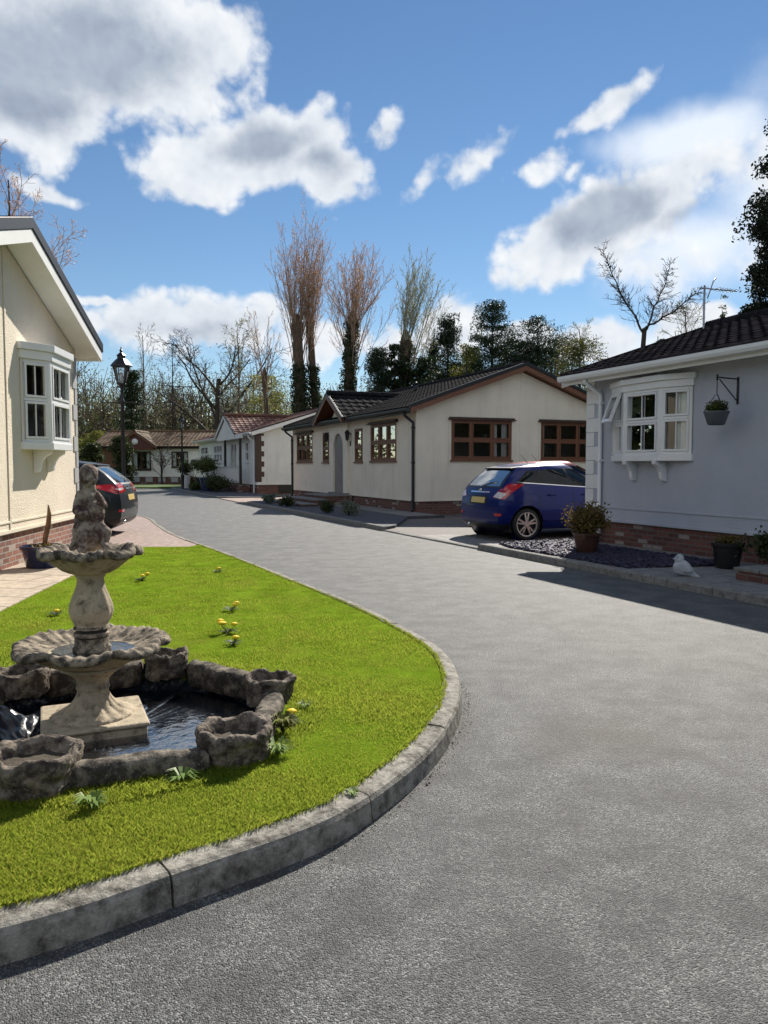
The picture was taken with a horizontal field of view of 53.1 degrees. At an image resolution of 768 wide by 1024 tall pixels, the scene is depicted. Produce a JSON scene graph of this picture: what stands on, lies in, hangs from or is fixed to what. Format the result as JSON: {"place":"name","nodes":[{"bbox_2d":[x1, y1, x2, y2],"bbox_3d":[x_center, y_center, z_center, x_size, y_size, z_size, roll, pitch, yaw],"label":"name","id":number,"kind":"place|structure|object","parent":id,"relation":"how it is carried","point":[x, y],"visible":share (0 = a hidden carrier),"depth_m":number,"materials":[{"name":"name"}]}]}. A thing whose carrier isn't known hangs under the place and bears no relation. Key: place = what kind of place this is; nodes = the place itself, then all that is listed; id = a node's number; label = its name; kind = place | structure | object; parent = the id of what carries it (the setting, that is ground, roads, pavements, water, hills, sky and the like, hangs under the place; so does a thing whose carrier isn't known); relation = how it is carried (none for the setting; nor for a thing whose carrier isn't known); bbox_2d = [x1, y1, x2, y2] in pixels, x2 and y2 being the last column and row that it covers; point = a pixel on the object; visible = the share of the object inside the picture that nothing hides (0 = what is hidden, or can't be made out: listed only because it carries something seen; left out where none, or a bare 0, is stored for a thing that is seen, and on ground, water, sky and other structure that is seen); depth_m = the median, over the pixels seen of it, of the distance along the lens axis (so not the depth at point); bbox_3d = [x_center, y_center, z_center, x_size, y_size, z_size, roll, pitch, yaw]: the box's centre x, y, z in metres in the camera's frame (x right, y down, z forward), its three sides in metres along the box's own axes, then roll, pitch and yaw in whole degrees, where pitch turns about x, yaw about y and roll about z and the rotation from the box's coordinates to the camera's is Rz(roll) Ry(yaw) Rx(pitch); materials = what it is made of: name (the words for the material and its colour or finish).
{"place":"outdoors","nodes":[
{"label":"outdoors","id":0,"kind":"place"},
{"bbox_2d":[0,562,73,611],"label":"patio","id":1,"kind":"structure","parent":0,"point":[19,582],"depth_m":8.90,"materials":[{"name":"stone"}]},
{"bbox_2d":[19,542,59,568],"bbox_3d":[-4.512,0.560,10.165,0.566,0.335,0.566,0,3,0],"label":"glazed pot","id":2,"kind":"object","parent":1,"relation":"on","point":[31,561],"visible":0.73,"depth_m":9.97,"materials":[{"name":"ceramic"}]},
{"bbox_2d":[42,505,50,543],"bbox_3d":[-4.494,0.197,10.239,0.118,0.590,0.082,0,3,0],"label":"driftwood","id":3,"kind":"object","parent":2,"relation":"in","point":[47,529],"visible":0.86,"depth_m":10.22,"materials":[{"name":"wood"}]},
{"bbox_2d":[109,516,195,546],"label":"driveway","id":4,"kind":"structure","parent":0,"point":[143,532],"depth_m":14.95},
{"bbox_2d":[78,461,137,528],"bbox_3d":[-7.308,-0.354,15.364,4.427,1.708,1.966,0,3,-6],"label":"hatchback car","id":5,"kind":"object","parent":4,"relation":"on","point":[116,490],"visible":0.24,"depth_m":14.93,"materials":[{"name":"grey paint"}]},
{"bbox_2d":[133,484,180,488],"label":"verge","id":6,"kind":"structure","parent":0,"point":[153,486],"depth_m":51.11,"materials":[{"name":"green plant"}]},
{"bbox_2d":[78,442,105,462],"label":"garden conifer","id":7,"kind":"object","parent":6,"relation":"on","point":[92,450],"visible":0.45,"depth_m":51.58,"materials":[{"name":"green plant"}]},
{"bbox_2d":[105,435,137,482],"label":"garden conifer","id":8,"kind":"object","parent":6,"relation":"on","point":[115,450],"visible":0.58,"depth_m":56.12,"materials":[{"name":"green plant"}]},
{"bbox_2d":[0,544,447,907],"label":"lawn","id":9,"kind":"structure","parent":0,"point":[145,583],"depth_m":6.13,"materials":[{"name":"plant"}]},
{"bbox_2d":[0,663,49,699],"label":"stone planter","id":10,"kind":"object","parent":9,"relation":"on","point":[18,681],"visible":0.88,"depth_m":4.48,"materials":[{"name":"stone"}]},
{"bbox_2d":[0,732,83,802],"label":"stone planter","id":11,"kind":"object","parent":9,"relation":"on","point":[38,766],"visible":0.94,"depth_m":3.15,"materials":[{"name":"stone"}]},
{"bbox_2d":[71,790,108,807],"bbox_3d":[-1.145,1.127,3.002,0.155,0.071,0.151,0,3,0],"label":"weed","id":12,"kind":"object","parent":9,"relation":"on","point":[92,799],"visible":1,"depth_m":2.98,"materials":[{"name":"green plant"}]},
{"bbox_2d":[0,659,284,788],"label":"garden pond","id":13,"kind":"structure","parent":9,"relation":"on","point":[179,712],"depth_m":4.46,"materials":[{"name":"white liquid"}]},
{"bbox_2d":[0,705,39,738],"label":"liner heap","id":14,"kind":"object","parent":13,"relation":"in","point":[13,723],"visible":0.62,"depth_m":4.04,"materials":[{"name":"plastic"}]},
{"bbox_2d":[10,464,170,744],"bbox_3d":[-1.586,0.504,4.191,0.816,1.533,0.827,-2,4,-24],"label":"fountain","id":15,"kind":"object","parent":13,"relation":"in","point":[92,651],"visible":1,"depth_m":4.11,"materials":[{"name":"stone"}]},
{"bbox_2d":[144,645,190,681],"bbox_3d":[-1.398,0.975,4.967,0.286,0.185,0.293,0,3,0],"label":"stone planter","id":16,"kind":"object","parent":13,"relation":"on","point":[165,663],"visible":0.87,"depth_m":4.87,"materials":[{"name":"stone"}]},
{"bbox_2d":[164,766,199,780],"bbox_3d":[-0.853,1.117,3.272,0.169,0.059,0.164,0,3,0],"label":"weed","id":17,"kind":"object","parent":9,"relation":"on","point":[186,772],"visible":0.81,"depth_m":3.27,"materials":[{"name":"green plant"}]},
{"bbox_2d":[194,713,270,769],"bbox_3d":[-0.694,1.058,3.546,0.352,0.181,0.344,0,3,0],"label":"stone planter","id":18,"kind":"object","parent":9,"relation":"on","point":[235,740],"visible":0.9,"depth_m":3.44,"materials":[{"name":"stone"}]},
{"bbox_2d":[243,668,294,706],"bbox_3d":[-0.662,1.010,4.424,0.304,0.180,0.319,0,3,0],"label":"stone planter","id":19,"kind":"object","parent":9,"relation":"on","point":[257,683],"visible":0.93,"depth_m":4.34,"materials":[{"name":"stone"}]},
{"bbox_2d":[267,736,296,755],"bbox_3d":[-0.490,1.089,3.553,0.186,0.082,0.176,0,3,0],"label":"weed","id":20,"kind":"object","parent":9,"relation":"on","point":[278,748],"visible":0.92,"depth_m":3.54,"materials":[{"name":"green plant"}]},
{"bbox_2d":[272,711,300,732],"bbox_3d":[-0.503,1.058,3.857,0.206,0.106,0.183,0,3,0],"label":"weed","id":21,"kind":"object","parent":9,"relation":"on","point":[284,721],"visible":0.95,"depth_m":3.84,"materials":[{"name":"green plant"}]},
{"bbox_2d":[175,487,279,496],"bbox_3d":[-9.803,-1.170,43.544,2.650,0.115,19.400,-1,4,-23],"label":"front garden","id":22,"kind":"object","parent":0,"point":[230,493],"visible":0.35,"depth_m":38.52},
{"bbox_2d":[177,413,186,488],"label":"street lamp","id":23,"kind":"object","parent":22,"relation":"on","point":[180,420],"visible":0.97,"depth_m":46.43,"materials":[{"name":"black metal"}]},
{"bbox_2d":[176,458,193,487],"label":"planter tub","id":24,"kind":"object","parent":22,"relation":"on","point":[186,476],"visible":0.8,"depth_m":47.93,"materials":[{"name":"ceramic"}]},
{"bbox_2d":[184,454,219,481],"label":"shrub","id":25,"kind":"object","parent":22,"relation":"on","point":[195,464],"visible":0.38,"depth_m":44.76,"materials":[{"name":"plant"}]},
{"bbox_2d":[196,458,217,490],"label":"planter tub","id":26,"kind":"object","parent":22,"relation":"on","point":[205,466],"visible":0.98,"depth_m":42.27,"materials":[{"name":"plant"}]},
{"bbox_2d":[202,470,233,491],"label":"shrub","id":27,"kind":"object","parent":22,"relation":"on","point":[215,482],"visible":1,"depth_m":40.38,"materials":[{"name":"green plant"}]},
{"bbox_2d":[219,497,285,503],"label":"driveway","id":28,"kind":"structure","parent":0,"point":[242,500],"depth_m":32.66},
{"bbox_2d":[254,501,443,528],"bbox_3d":[-1.211,-0.012,24.104,3.074,0.125,13.530,-1,4,-23],"label":"front garden","id":29,"kind":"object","parent":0,"point":[390,521],"visible":0.39,"depth_m":21.19,"materials":[{"name":"gravel"}]},
{"bbox_2d":[316,499,335,512],"bbox_3d":[-1.674,-0.191,22.415,0.558,0.446,0.701,0,3,0],"label":"shrub","id":30,"kind":"object","parent":29,"relation":"on","point":[327,506],"visible":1,"depth_m":22.25,"materials":[{"name":"green plant"}]},
{"bbox_2d":[337,497,362,515],"bbox_3d":[-0.944,-0.164,21.275,0.731,0.528,0.639,-3,4,-36],"label":"shrub","id":31,"kind":"object","parent":29,"relation":"on","point":[349,508],"visible":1,"depth_m":21.21,"materials":[{"name":"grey plant"}]},
{"bbox_2d":[0,489,767,1023],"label":"road","id":32,"kind":"structure","parent":0,"point":[574,831],"depth_m":2.90,"materials":[{"name":"asphalt"}]},
{"bbox_2d":[0,216,102,569],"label":"park home","id":33,"kind":"object","parent":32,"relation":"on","point":[49,337],"visible":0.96,"depth_m":10.81,"materials":[{"name":"beige paint"}]},
{"bbox_2d":[17,341,73,472],"bbox_3d":[-4.880,-1.473,11.291,0.407,1.789,1.690,0,3,-6],"label":"bay window","id":34,"kind":"structure","parent":33,"relation":"in","point":[55,362],"depth_m":10.85,"materials":[{"name":"white plastic"}]},
{"bbox_2d":[107,347,136,476],"bbox_3d":[-6.800,-2.014,20.015,0.533,4.530,0.548,2,4,34],"label":"street lamp","id":35,"kind":"object","parent":32,"relation":"on","point":[120,361],"visible":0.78,"depth_m":19.94,"materials":[{"name":"black metal"}]},
{"bbox_2d":[172,487,262,497],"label":"kerb","id":36,"kind":"structure","parent":32,"relation":"on","point":[207,495],"depth_m":35.85,"materials":[{"name":"concrete"}]},
{"bbox_2d":[0,544,461,965],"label":"kerb","id":37,"kind":"structure","parent":32,"relation":"on","point":[51,922],"depth_m":2.67,"materials":[{"name":"concrete"}]},
{"bbox_2d":[0,664,471,977],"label":"kerb grit","id":38,"kind":"object","parent":32,"relation":"on","point":[290,865],"visible":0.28,"depth_m":2.77,"materials":[{"name":"soil"}]},
{"bbox_2d":[192,408,317,493],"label":"park home","id":39,"kind":"object","parent":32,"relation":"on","point":[251,452],"visible":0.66,"depth_m":40.33,"materials":[{"name":"white paint"}]},
{"bbox_2d":[230,442,236,466],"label":"french window","id":40,"kind":"structure","parent":39,"relation":"in","point":[233,446],"depth_m":43.90,"materials":[{"name":"white plastic"}]},
{"bbox_2d":[247,501,386,530],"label":"kerb","id":41,"kind":"structure","parent":32,"relation":"on","point":[348,521],"depth_m":20.86,"materials":[{"name":"concrete"}]},
{"bbox_2d":[360,346,391,391],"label":"conifer","id":42,"kind":"object","parent":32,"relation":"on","point":[375,369],"visible":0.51,"depth_m":51.16,"materials":[{"name":"green plant"}]},
{"bbox_2d":[383,343,410,389],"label":"conifer","id":43,"kind":"object","parent":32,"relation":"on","point":[398,367],"visible":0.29,"depth_m":52.22,"materials":[{"name":"green plant"}]},
{"bbox_2d":[402,354,438,385],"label":"conifer","id":44,"kind":"object","parent":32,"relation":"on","point":[422,365],"visible":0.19,"depth_m":53.11,"materials":[{"name":"green plant"}]},
{"bbox_2d":[273,360,586,514],"bbox_3d":[0.972,-2.589,29.183,9.728,4.744,13.160,-1,4,-23],"label":"park home","id":45,"kind":"object","parent":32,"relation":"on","point":[437,447],"visible":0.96,"depth_m":24.09,"materials":[{"name":"beige paint"}]},
{"bbox_2d":[293,430,313,463],"bbox_3d":[-3.295,-2.690,32.245,0.312,1.350,2.420,-1,4,-23],"label":"window","id":46,"kind":"structure","parent":45,"relation":"in","point":[304,440],"depth_m":32.23,"materials":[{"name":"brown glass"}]},
{"bbox_2d":[321,432,328,463],"bbox_3d":[-2.189,-2.475,29.773,0.242,1.195,0.810,-1,4,-23],"label":"window","id":47,"kind":"structure","parent":45,"relation":"in","point":[325,445],"depth_m":29.81,"materials":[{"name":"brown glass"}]},
{"bbox_2d":[335,434,342,492],"bbox_3d":[-1.644,-1.821,28.263,0.090,2.200,1.140,-1,4,-23],"label":"door","id":48,"kind":"structure","parent":45,"relation":"in","point":[338,443],"depth_m":28.35,"materials":[{"name":"wood"}]},
{"bbox_2d":[353,428,362,462],"bbox_3d":[-0.817,-2.284,26.592,0.242,1.195,0.810,-1,4,-23],"label":"window","id":49,"kind":"structure","parent":45,"relation":"in","point":[358,432],"depth_m":26.59,"materials":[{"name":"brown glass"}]},
{"bbox_2d":[366,419,397,462],"bbox_3d":[0.007,-2.232,24.589,0.311,1.350,2.320,-1,4,-23],"label":"window","id":50,"kind":"structure","parent":45,"relation":"in","point":[383,434],"depth_m":24.53,"materials":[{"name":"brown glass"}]},
{"bbox_2d":[448,417,516,462],"bbox_3d":[2.943,-2.173,23.269,2.320,1.350,0.312,-1,4,-23],"label":"window","id":51,"kind":"structure","parent":45,"relation":"in","point":[492,440],"depth_m":23.32,"materials":[{"name":"brown wood"}]},
{"bbox_2d":[538,419,586,462],"bbox_3d":[5.855,-2.248,24.522,2.320,1.350,0.312,-1,4,-23],"label":"window","id":52,"kind":"structure","parent":45,"relation":"in","point":[549,422],"depth_m":24.35,"materials":[{"name":"brown wood"}]},
{"bbox_2d":[383,530,477,549],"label":"kerb","id":53,"kind":"structure","parent":32,"relation":"on","point":[439,540],"depth_m":14.90,"materials":[{"name":"concrete"}]},
{"bbox_2d":[419,534,498,546],"bbox_3d":[1.599,0.557,14.759,0.820,0.026,2.590,-1,4,-23],"label":"concrete strip","id":54,"kind":"object","parent":32,"relation":"on","point":[467,540],"visible":0.57,"depth_m":14.93,"materials":[{"name":"concrete"}]},
{"bbox_2d":[478,544,767,606],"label":"kerb","id":55,"kind":"structure","parent":32,"relation":"on","point":[756,598],"depth_m":9.65,"materials":[{"name":"concrete"}]},
{"bbox_2d":[557,308,767,564],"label":"park home","id":56,"kind":"object","parent":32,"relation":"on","point":[668,469],"visible":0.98,"depth_m":11.85,"materials":[{"name":"grey paint"}]},
{"bbox_2d":[601,371,697,481],"bbox_3d":[4.146,-1.318,12.343,0.446,1.659,1.920,-1,4,-23],"label":"bay window","id":57,"kind":"structure","parent":56,"relation":"in","point":[639,415],"depth_m":12.14,"materials":[{"name":"white plastic"}]},
{"bbox_2d":[700,278,738,328],"bbox_3d":[6.574,-3.276,15.176,0.970,2.627,0.280,-1,4,-23],"label":"tv aerial","id":58,"kind":"object","parent":56,"relation":"attached to","point":[704,288],"visible":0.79,"depth_m":14.99,"materials":[{"name":"metal"}]},
{"bbox_2d":[716,374,738,403],"bbox_3d":[4.794,-1.712,10.739,0.411,0.400,0.028,-1,4,-23],"label":"bracket","id":59,"kind":"object","parent":56,"relation":"attached to","point":[737,393],"visible":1,"depth_m":10.79,"materials":[{"name":"black metal"}]},
{"bbox_2d":[703,380,729,424],"bbox_3d":[4.613,-1.542,10.662,0.367,0.670,0.370,-1,4,-23],"label":"hanging basket","id":60,"kind":"object","parent":59,"relation":"hanging from","point":[716,413],"visible":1,"depth_m":10.58,"materials":[{"name":"grey plastic"}]},
{"bbox_2d":[0,0,767,425],"label":"sky","id":61,"kind":"structure","parent":0,"point":[510,141],"materials":[{"name":"blue"}]},
{"bbox_2d":[334,504,434,515],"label":"path","id":62,"kind":"structure","parent":0,"point":[388,511],"depth_m":22.86,"materials":[{"name":"concrete"}]},
{"bbox_2d":[448,343,481,376],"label":"tree","id":63,"kind":"object","parent":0,"point":[466,355],"visible":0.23,"depth_m":47.51,"materials":[{"name":"green plant"}]},
{"bbox_2d":[387,517,578,541],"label":"driveway","id":64,"kind":"structure","parent":0,"point":[438,526],"depth_m":17.08,"materials":[{"name":"concrete"}]},
{"bbox_2d":[461,455,586,539],"bbox_3d":[3.708,-0.330,16.074,4.043,1.716,1.892,-1,4,-23],"label":"hatchback car","id":65,"kind":"object","parent":64,"relation":"on","point":[524,501],"visible":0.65,"depth_m":14.99,"materials":[{"name":"blue paint"}]},
{"bbox_2d":[505,455,585,473],"bbox_3d":[4.528,-0.542,19.114,4.105,1.776,1.892,-1,4,-23],"label":"hatchback car","id":66,"kind":"object","parent":64,"relation":"on","point":[577,467],"visible":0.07,"depth_m":18.51,"materials":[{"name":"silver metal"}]},
{"bbox_2d":[489,542,767,593],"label":"path","id":67,"kind":"structure","parent":0,"point":[712,575],"depth_m":9.69,"materials":[{"name":"concrete"}]},
{"bbox_2d":[499,538,714,567],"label":"slate chippings","id":68,"kind":"object","parent":67,"relation":"on","point":[616,556],"visible":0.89,"depth_m":11.44,"materials":[{"name":"gravel"}]},
{"bbox_2d":[561,499,612,552],"bbox_3d":[3.122,0.208,11.833,0.746,0.822,0.984,0,3,0],"label":"potted shrub","id":69,"kind":"object","parent":68,"relation":"on","point":[588,520],"visible":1,"depth_m":11.68,"materials":[{"name":"green plant"}]},
{"bbox_2d":[673,554,699,576],"bbox_3d":[3.728,0.673,9.456,0.385,0.255,0.164,17,8,13],"label":"bird statue","id":70,"kind":"object","parent":67,"relation":"on","point":[682,566],"visible":0.98,"depth_m":9.42,"materials":[{"name":"stone"}]},
{"bbox_2d":[711,534,744,568],"bbox_3d":[4.549,0.522,10.187,0.451,0.441,0.412,-3,4,-37],"label":"potted shrub","id":71,"kind":"object","parent":67,"relation":"on","point":[724,555],"visible":0.97,"depth_m":10.07,"materials":[{"name":"plastic"}]},
{"bbox_2d":[728,525,767,562],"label":"shrub","id":72,"kind":"object","parent":67,"relation":"on","point":[760,546],"visible":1,"depth_m":9.88,"materials":[{"name":"green plant"}]},
{"bbox_2d":[734,565,767,584],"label":"steps","id":73,"kind":"structure","parent":67,"relation":"on","point":[756,573],"depth_m":9.00,"materials":[{"name":"red brick"}]},
{"bbox_3d":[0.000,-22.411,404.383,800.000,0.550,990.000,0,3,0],"label":"ground","id":74,"kind":"structure","parent":0,"visible":0},
{"bbox_2d":[0,139,87,275],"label":"budding tree","id":75,"kind":"object","parent":74,"relation":"on","point":[18,203],"visible":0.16,"depth_m":25.28,"materials":[{"name":"brown plant"}]},
{"bbox_2d":[78,430,105,461],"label":"bush","id":76,"kind":"object","parent":74,"relation":"on","point":[96,435],"visible":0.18,"depth_m":65.15,"materials":[{"name":"green plant"}]},
{"bbox_2d":[111,369,147,429],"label":"conifer","id":77,"kind":"object","parent":74,"relation":"on","point":[130,395],"visible":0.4,"depth_m":75.15,"materials":[{"name":"green plant"}]},
{"bbox_2d":[124,322,166,429],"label":"bare tree","id":78,"kind":"object","parent":74,"relation":"on","point":[143,383],"visible":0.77,"depth_m":77.65,"materials":[{"name":"brown plant"}]},
{"bbox_2d":[95,429,215,483],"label":"park home","id":79,"kind":"object","parent":74,"relation":"on","point":[143,442],"visible":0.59,"depth_m":60.13,"materials":[{"name":"beige brick"}]},
{"bbox_2d":[132,451,151,470],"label":"window","id":80,"kind":"structure","parent":79,"relation":"in","point":[134,460],"depth_m":60.09,"materials":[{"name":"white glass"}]},
{"bbox_2d":[144,445,177,483],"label":"bare tree","id":81,"kind":"object","parent":74,"relation":"on","point":[164,461],"visible":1,"depth_m":58.38,"materials":[{"name":"brown plant"}]},
{"bbox_2d":[152,344,195,429],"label":"bare tree","id":82,"kind":"object","parent":74,"relation":"on","point":[172,411],"visible":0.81,"depth_m":79.08,"materials":[{"name":"brown plant"}]},
{"bbox_2d":[78,398,279,460],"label":"undergrowth","id":83,"kind":"object","parent":74,"relation":"on","point":[204,405],"depth_m":86.39,"materials":[{"name":"green plant"}]},
{"bbox_2d":[133,316,291,429],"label":"bare tree","id":84,"kind":"object","parent":74,"relation":"on","point":[216,412],"visible":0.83,"depth_m":73.60,"materials":[{"name":"brown plant"}]},
{"bbox_2d":[217,314,257,413],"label":"bare tree","id":85,"kind":"object","parent":74,"relation":"on","point":[238,371],"visible":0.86,"depth_m":71.61,"materials":[{"name":"brown plant"}]},
{"bbox_2d":[233,374,290,414],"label":"tree","id":86,"kind":"object","parent":74,"relation":"on","point":[272,396],"visible":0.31,"depth_m":65.50,"materials":[{"name":"green plant"}]},
{"bbox_2d":[245,311,281,413],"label":"poplar tree","id":87,"kind":"object","parent":74,"relation":"on","point":[264,374],"visible":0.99,"depth_m":61.36,"materials":[{"name":"brown plant"}]},
{"bbox_2d":[264,191,335,413],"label":"poplar tree","id":88,"kind":"object","parent":74,"relation":"on","point":[299,370],"visible":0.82,"depth_m":59.45,"materials":[{"name":"brown plant"}]},
{"bbox_2d":[293,224,332,409],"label":"poplar tree","id":89,"kind":"object","parent":74,"relation":"on","point":[314,384],"visible":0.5,"depth_m":60.49,"materials":[{"name":"brown plant"}]},
{"bbox_2d":[76,333,583,459],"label":"wood","id":90,"kind":"object","parent":74,"relation":"on","point":[87,415],"visible":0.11,"depth_m":89.77,"materials":[{"name":"brown plant"}]},
{"bbox_2d":[318,240,401,390],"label":"poplar tree","id":91,"kind":"object","parent":74,"relation":"on","point":[351,342],"visible":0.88,"depth_m":57.19,"materials":[{"name":"brown plant"}]},
{"bbox_2d":[392,242,455,386],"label":"poplar tree","id":92,"kind":"object","parent":74,"relation":"on","point":[406,347],"visible":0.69,"depth_m":53.63,"materials":[{"name":"brown plant"}]},
{"bbox_2d":[425,337,443,373],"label":"evergreen tree","id":93,"kind":"object","parent":74,"relation":"on","point":[432,352],"visible":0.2,"depth_m":56.63,"materials":[{"name":"green plant"}]},
{"bbox_2d":[424,312,465,382],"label":"conifer","id":94,"kind":"object","parent":74,"relation":"on","point":[447,337],"visible":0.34,"depth_m":49.13,"materials":[{"name":"green plant"}]},
{"bbox_2d":[463,299,518,371],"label":"pine tree","id":95,"kind":"object","parent":74,"relation":"on","point":[493,317],"visible":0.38,"depth_m":50.72,"materials":[{"name":"green plant"}]},
{"bbox_2d":[487,333,535,367],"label":"pine tree","id":96,"kind":"object","parent":74,"relation":"on","point":[518,352],"visible":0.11,"depth_m":54.92,"materials":[{"name":"green plant"}]},
{"bbox_2d":[501,314,565,375],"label":"pine tree","id":97,"kind":"object","parent":74,"relation":"on","point":[541,352],"visible":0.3,"depth_m":52.87,"materials":[{"name":"green plant"}]},
{"bbox_2d":[544,333,578,375],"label":"evergreen tree","id":98,"kind":"object","parent":74,"relation":"on","point":[565,337],"visible":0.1,"depth_m":56.54,"materials":[{"name":"green plant"}]},
{"bbox_2d":[544,336,608,390],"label":"tree","id":99,"kind":"object","parent":74,"relation":"on","point":[577,356],"visible":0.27,"depth_m":49.11,"materials":[{"name":"green plant"}]},
{"bbox_2d":[566,317,605,388],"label":"bare tree","id":100,"kind":"object","parent":74,"relation":"on","point":[580,337],"visible":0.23,"depth_m":59.84,"materials":[{"name":"brown plant"}]},
{"bbox_2d":[594,241,706,346],"bbox_3d":[9.966,-5.203,29.613,4.494,9.855,1.805,-1,4,-14],"label":"bare tree","id":101,"kind":"object","parent":74,"relation":"on","point":[645,328],"visible":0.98,"depth_m":29.25,"materials":[{"name":"brown plant"}]},
{"bbox_2d":[661,299,710,336],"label":"bare tree","id":102,"kind":"object","parent":74,"relation":"on","point":[685,324],"visible":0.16,"depth_m":44.75,"materials":[{"name":"brown plant"}]},
{"bbox_2d":[731,119,767,313],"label":"evergreen tree","id":103,"kind":"object","parent":74,"relation":"on","point":[759,231],"visible":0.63,"depth_m":26.68,"materials":[{"name":"green plant"}]},
{"bbox_2d":[745,211,767,304],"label":"evergreen tree","id":104,"kind":"object","parent":74,"relation":"on","point":[760,296],"visible":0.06,"depth_m":29.55,"materials":[{"name":"green plant"}]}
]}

